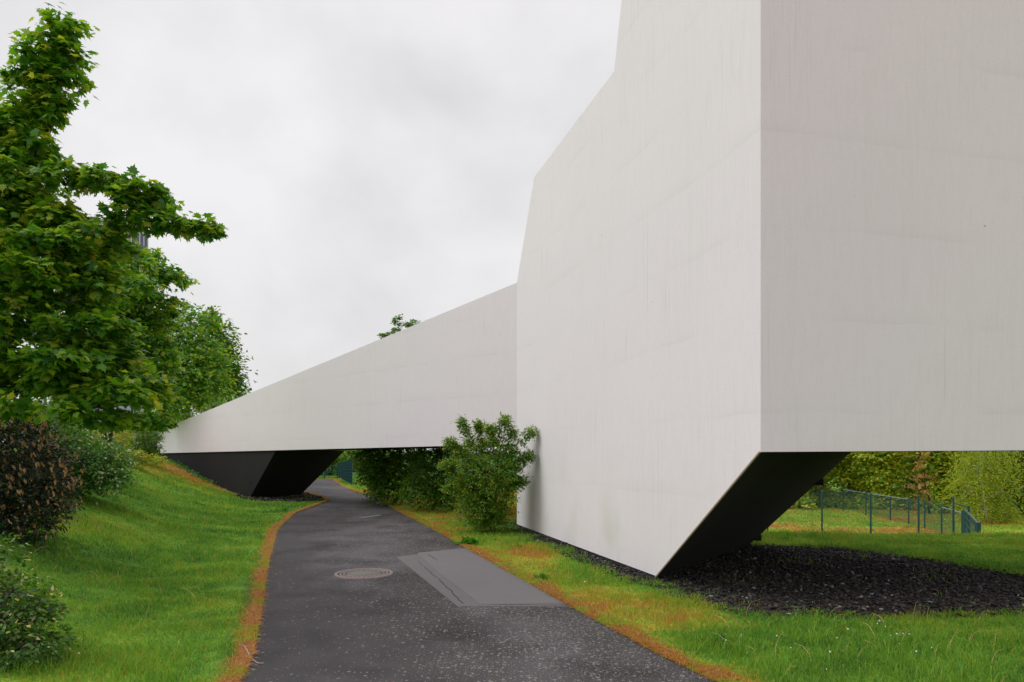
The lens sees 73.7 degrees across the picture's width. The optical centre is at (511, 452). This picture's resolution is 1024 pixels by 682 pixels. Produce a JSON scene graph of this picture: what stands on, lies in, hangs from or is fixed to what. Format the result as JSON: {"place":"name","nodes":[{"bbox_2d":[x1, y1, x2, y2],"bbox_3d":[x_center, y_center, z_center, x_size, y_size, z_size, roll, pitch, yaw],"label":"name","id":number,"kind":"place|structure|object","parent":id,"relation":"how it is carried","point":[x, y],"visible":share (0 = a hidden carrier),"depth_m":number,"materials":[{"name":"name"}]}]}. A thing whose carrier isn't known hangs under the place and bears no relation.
{"place":"outdoors","nodes":[
{"label":"outdoors","id":0,"kind":"place"},
{"bbox_2d":[0,0,621,451],"label":"sky","id":1,"kind":"structure","parent":0,"point":[365,164],"materials":[{"name":"white"}]},
{"bbox_2d":[229,479,726,681],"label":"path","id":2,"kind":"structure","parent":0,"point":[408,623],"depth_m":6.44,"materials":[{"name":"grey asphalt"}]},
{"bbox_2d":[334,568,392,579],"bbox_3d":[-1.996,1.634,9.207,0.784,0.020,0.784,0,0,0],"label":"manhole cover","id":3,"kind":"object","parent":2,"relation":"on","point":[363,573],"visible":1,"depth_m":9.18,"materials":[{"name":"metal"}]},
{"bbox_2d":[256,525,626,681],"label":"leaf litter","id":4,"kind":"object","parent":2,"relation":"on","point":[366,625],"visible":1,"depth_m":7.18,"materials":[{"name":"brown plant"}]},
{"bbox_2d":[397,554,568,605],"bbox_3d":[-0.616,1.640,9.316,1.410,0.001,4.733,0,0,-18],"label":"path repair border","id":5,"kind":"object","parent":2,"relation":"on","point":[418,568],"visible":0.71,"depth_m":8.48,"materials":[{"name":"grey concrete"}]},
{"bbox_2d":[418,548,562,603],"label":"path repair","id":6,"kind":"structure","parent":5,"relation":"on","point":[487,582],"depth_m":8.80,"materials":[{"name":"asphalt"}]},
{"bbox_2d":[417,554,533,604],"bbox_3d":[-0.772,1.636,8.896,1.071,0.001,4.260,0,0,-30],"label":"path crack","id":7,"kind":"object","parent":6,"relation":"on","point":[452,591],"visible":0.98,"depth_m":8.15,"materials":[{"name":"black asphalt"}]},
{"bbox_2d":[0,452,1023,681],"bbox_3d":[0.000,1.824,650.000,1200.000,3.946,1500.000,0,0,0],"label":"ground","id":8,"kind":"structure","parent":0,"point":[96,594],"depth_m":7.79,"materials":[{"name":"green plant"}]},
{"bbox_2d":[0,531,84,673],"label":"cream tipped shrub","id":9,"kind":"object","parent":8,"relation":"on","point":[28,608],"visible":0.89,"depth_m":5.20,"materials":[{"name":"green plant"}]},
{"bbox_2d":[0,398,84,477],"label":"leafy shrub","id":10,"kind":"object","parent":8,"relation":"on","point":[49,423],"visible":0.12,"depth_m":11.93,"materials":[{"name":"green plant"}]},
{"bbox_2d":[0,411,88,548],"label":"laurel shrub","id":11,"kind":"object","parent":8,"relation":"on","point":[15,470],"visible":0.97,"depth_m":8.89,"materials":[{"name":"brown plant"}]},
{"bbox_2d":[6,398,142,506],"bbox_3d":[-8.644,-0.111,13.228,3.003,2.316,2.289,0,0,19],"label":"white flowering shrub","id":12,"kind":"object","parent":8,"relation":"on","point":[100,476],"visible":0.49,"depth_m":12.99,"materials":[{"name":"green plant"}]},
{"bbox_2d":[74,219,150,412],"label":"office tower","id":13,"kind":"structure","parent":8,"relation":"on","point":[143,241],"depth_m":63.89,"materials":[{"name":"grey glass"}]},
{"bbox_2d":[0,1,229,434],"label":"maple tree","id":14,"kind":"object","parent":8,"relation":"on","point":[49,243],"visible":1,"depth_m":8.08,"materials":[{"name":"green plant"}]},
{"bbox_2d":[69,429,167,472],"bbox_3d":[-12.570,-0.227,21.272,3.305,1.711,1.980,0,0,16],"label":"golden shrub","id":15,"kind":"object","parent":8,"relation":"on","point":[146,461],"visible":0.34,"depth_m":21.29,"materials":[{"name":"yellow plant"}]},
{"bbox_2d":[47,239,200,464],"bbox_3d":[-9.676,-2.572,16.480,5.220,6.413,3.268,0,0,29],"label":"maple tree","id":16,"kind":"object","parent":8,"relation":"on","point":[144,295],"visible":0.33,"depth_m":16.38,"materials":[{"name":"green plant"}]},
{"bbox_2d":[114,427,167,462],"bbox_3d":[-13.107,-0.404,23.628,2.138,1.929,2.471,0,0,-35],"label":"rounded shrub","id":17,"kind":"object","parent":8,"relation":"on","point":[148,447],"visible":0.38,"depth_m":23.35,"materials":[{"name":"green plant"}]},
{"bbox_2d":[133,301,243,429],"bbox_3d":[-14.279,-2.811,28.979,5.361,6.910,5.117,0,0,18],"label":"maple tree","id":18,"kind":"object","parent":8,"relation":"on","point":[208,377],"visible":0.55,"depth_m":28.44,"materials":[{"name":"green plant"}]},
{"bbox_2d":[165,458,218,486],"bbox_3d":[-12.513,0.752,26.610,3.903,1.085,0.915,0,0,43],"label":"ivy","id":19,"kind":"object","parent":8,"relation":"on","point":[198,475],"visible":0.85,"depth_m":26.49,"materials":[{"name":"green plant"}]},
{"bbox_2d":[162,460,235,494],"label":"dead leaves","id":20,"kind":"object","parent":8,"relation":"on","point":[211,485],"visible":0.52,"depth_m":25.02,"materials":[{"name":"brown plant"}]},
{"bbox_2d":[190,386,250,414],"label":"willow tree","id":21,"kind":"object","parent":8,"relation":"on","point":[220,403],"visible":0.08,"depth_m":44.64,"materials":[{"name":"green plant"}]},
{"bbox_2d":[190,305,257,407],"bbox_3d":[-16.289,-3.570,38.007,3.809,9.139,4.588,0,0,-35],"label":"hornbeam tree","id":22,"kind":"object","parent":8,"relation":"on","point":[236,368],"visible":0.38,"depth_m":37.91,"materials":[{"name":"green plant"}]},
{"bbox_2d":[231,492,324,501],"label":"slate gravel","id":23,"kind":"structure","parent":8,"relation":"on","point":[300,498],"depth_m":23.86,"materials":[{"name":"black gravel"}]},
{"bbox_2d":[320,464,337,478],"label":"bar fence","id":24,"kind":"object","parent":8,"relation":"on","point":[335,467],"visible":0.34,"depth_m":43.07,"materials":[{"name":"teal metal"}]},
{"bbox_2d":[157,283,516,497],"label":"ramp bridge","id":25,"kind":"structure","parent":8,"relation":"on","point":[425,383],"depth_m":19.17,"materials":[{"name":"white paint"}]},
{"bbox_2d":[322,450,354,474],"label":"background tree","id":26,"kind":"object","parent":8,"relation":"on","point":[337,460],"visible":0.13,"depth_m":49.85,"materials":[{"name":"green plant"}]},
{"bbox_2d":[338,458,352,484],"bbox_3d":[-9.721,1.015,39.550,0.091,1.470,10.485,0,0,-18],"label":"bar fence","id":27,"kind":"object","parent":8,"relation":"on","point":[345,470],"visible":0.95,"depth_m":37.71,"materials":[{"name":"teal metal"}]},
{"bbox_2d":[335,450,366,471],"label":"background tree","id":28,"kind":"object","parent":8,"relation":"on","point":[354,464],"visible":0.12,"depth_m":57.46,"materials":[{"name":"green plant"}]},
{"bbox_2d":[343,449,395,500],"bbox_3d":[-4.612,0.782,23.786,1.834,2.461,2.239,0,0,21],"label":"drooping shrub","id":29,"kind":"object","parent":8,"relation":"on","point":[360,479],"visible":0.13,"depth_m":23.37,"materials":[{"name":"green plant"}]},
{"bbox_2d":[353,314,430,505],"bbox_3d":[-3.580,-1.401,21.942,2.717,6.443,3.344,0,0,0],"label":"hedge tree","id":30,"kind":"object","parent":8,"relation":"on","point":[381,474],"visible":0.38,"depth_m":20.94,"materials":[{"name":"green plant"}]},
{"bbox_2d":[389,447,516,513],"bbox_3d":[-1.556,0.506,18.993,3.749,2.864,2.272,0,0,0],"label":"hedge shrub","id":31,"kind":"object","parent":8,"relation":"on","point":[432,487],"visible":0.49,"depth_m":18.84,"materials":[{"name":"green plant"}]},
{"bbox_2d":[454,536,485,543],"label":"weed","id":32,"kind":"object","parent":8,"relation":"on","point":[468,540],"visible":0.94,"depth_m":12.17,"materials":[{"name":"green plant"}]},
{"bbox_2d":[435,411,538,532],"bbox_3d":[-0.456,0.455,13.986,2.199,2.578,1.350,0,0,22],"label":"viburnum shrub","id":33,"kind":"object","parent":8,"relation":"on","point":[489,511],"visible":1,"depth_m":13.79,"materials":[{"name":"green plant"}]},
{"bbox_2d":[209,489,779,681],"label":"dry grass fringe","id":34,"kind":"object","parent":8,"relation":"on","point":[237,668],"visible":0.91,"depth_m":6.64,"materials":[{"name":"brown plant"}]},
{"bbox_2d":[0,448,1023,681],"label":"grass","id":35,"kind":"structure","parent":8,"relation":"on","point":[886,540],"depth_m":8.50,"materials":[{"name":"green plant"}]},
{"bbox_2d":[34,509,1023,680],"bbox_3d":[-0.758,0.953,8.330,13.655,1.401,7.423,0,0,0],"label":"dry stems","id":36,"kind":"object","parent":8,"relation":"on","point":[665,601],"visible":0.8,"depth_m":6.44,"materials":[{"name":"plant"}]},
{"bbox_2d":[534,572,552,579],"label":"weed","id":37,"kind":"object","parent":8,"relation":"on","point":[542,575],"visible":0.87,"depth_m":8.84,"materials":[{"name":"green plant"}]},
{"bbox_2d":[700,633,731,643],"bbox_3d":[1.783,1.603,5.877,0.246,0.135,0.217,0,0,-20],"label":"weed","id":38,"kind":"object","parent":8,"relation":"on","point":[723,636],"visible":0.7,"depth_m":5.87,"materials":[{"name":"green plant"}]},
{"bbox_2d":[497,522,1023,620],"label":"grass tufts","id":39,"kind":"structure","parent":8,"relation":"on","point":[797,607],"depth_m":8.12,"materials":[{"name":"green plant"}]},
{"bbox_2d":[789,491,817,509],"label":"meadow tree","id":40,"kind":"object","parent":8,"relation":"on","point":[810,502],"visible":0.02,"depth_m":45.40,"materials":[{"name":"green plant"}]},
{"bbox_2d":[808,467,841,506],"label":"meadow tree","id":41,"kind":"object","parent":8,"relation":"on","point":[825,484],"visible":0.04,"depth_m":48.83,"materials":[{"name":"green plant"}]},
{"bbox_2d":[812,452,874,508],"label":"meadow tree","id":42,"kind":"object","parent":8,"relation":"on","point":[844,475],"visible":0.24,"depth_m":47.33,"materials":[{"name":"green plant"}]},
{"bbox_2d":[671,594,1023,620],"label":"dry moss on gravel","id":43,"kind":"object","parent":8,"relation":"on","point":[851,604],"visible":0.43,"depth_m":7.22,"materials":[{"name":"brown plant"}]},
{"bbox_2d":[767,490,954,534],"bbox_3d":[10.955,2.587,24.628,0.280,2.485,9.307,0,0,-32],"label":"chain link fence","id":44,"kind":"object","parent":8,"relation":"on","point":[918,515],"visible":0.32,"depth_m":22.87,"materials":[{"name":"teal metal"}]},
{"bbox_2d":[845,452,924,509],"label":"meadow tree","id":45,"kind":"object","parent":8,"relation":"on","point":[881,468],"visible":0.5,"depth_m":45.23,"materials":[{"name":"green plant"}]},
{"bbox_2d":[807,486,962,533],"bbox_3d":[20.215,3.047,39.937,2.015,1.605,24.127,0,0,4],"label":"chain link fence","id":46,"kind":"object","parent":8,"relation":"on","point":[905,506],"visible":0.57,"depth_m":37.64,"materials":[{"name":"teal metal"}]},
{"bbox_2d":[890,452,934,503],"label":"meadow tree","id":47,"kind":"object","parent":8,"relation":"on","point":[911,491],"visible":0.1,"depth_m":49.27,"materials":[{"name":"green plant"}]},
{"bbox_2d":[903,452,940,513],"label":"pink sapling","id":48,"kind":"object","parent":8,"relation":"on","point":[924,491],"visible":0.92,"depth_m":41.65,"materials":[{"name":"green plant"}]},
{"bbox_2d":[905,451,982,513],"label":"meadow tree","id":49,"kind":"object","parent":8,"relation":"on","point":[937,461],"visible":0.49,"depth_m":43.37,"materials":[{"name":"green plant"}]},
{"bbox_2d":[955,503,980,533],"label":"bar gate","id":50,"kind":"structure","parent":8,"relation":"on","point":[969,519],"depth_m":20.68,"materials":[{"name":"teal metal"}]},
{"bbox_2d":[937,451,1023,523],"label":"birch tree","id":51,"kind":"object","parent":8,"relation":"on","point":[971,483],"visible":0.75,"depth_m":35.97,"materials":[{"name":"green plant"}]},
{"bbox_2d":[964,451,1023,519],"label":"meadow tree","id":52,"kind":"object","parent":8,"relation":"on","point":[1021,490],"visible":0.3,"depth_m":39.10,"materials":[{"name":"green plant"}]},
{"bbox_2d":[501,522,1023,617],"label":"slate gravel","id":53,"kind":"structure","parent":0,"point":[720,566],"depth_m":8.62,"materials":[{"name":"black gravel"}]},
{"bbox_2d":[516,0,1023,578],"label":"white building","id":54,"kind":"structure","parent":53,"relation":"on","point":[770,272],"depth_m":7.33,"materials":[{"name":"paint"}]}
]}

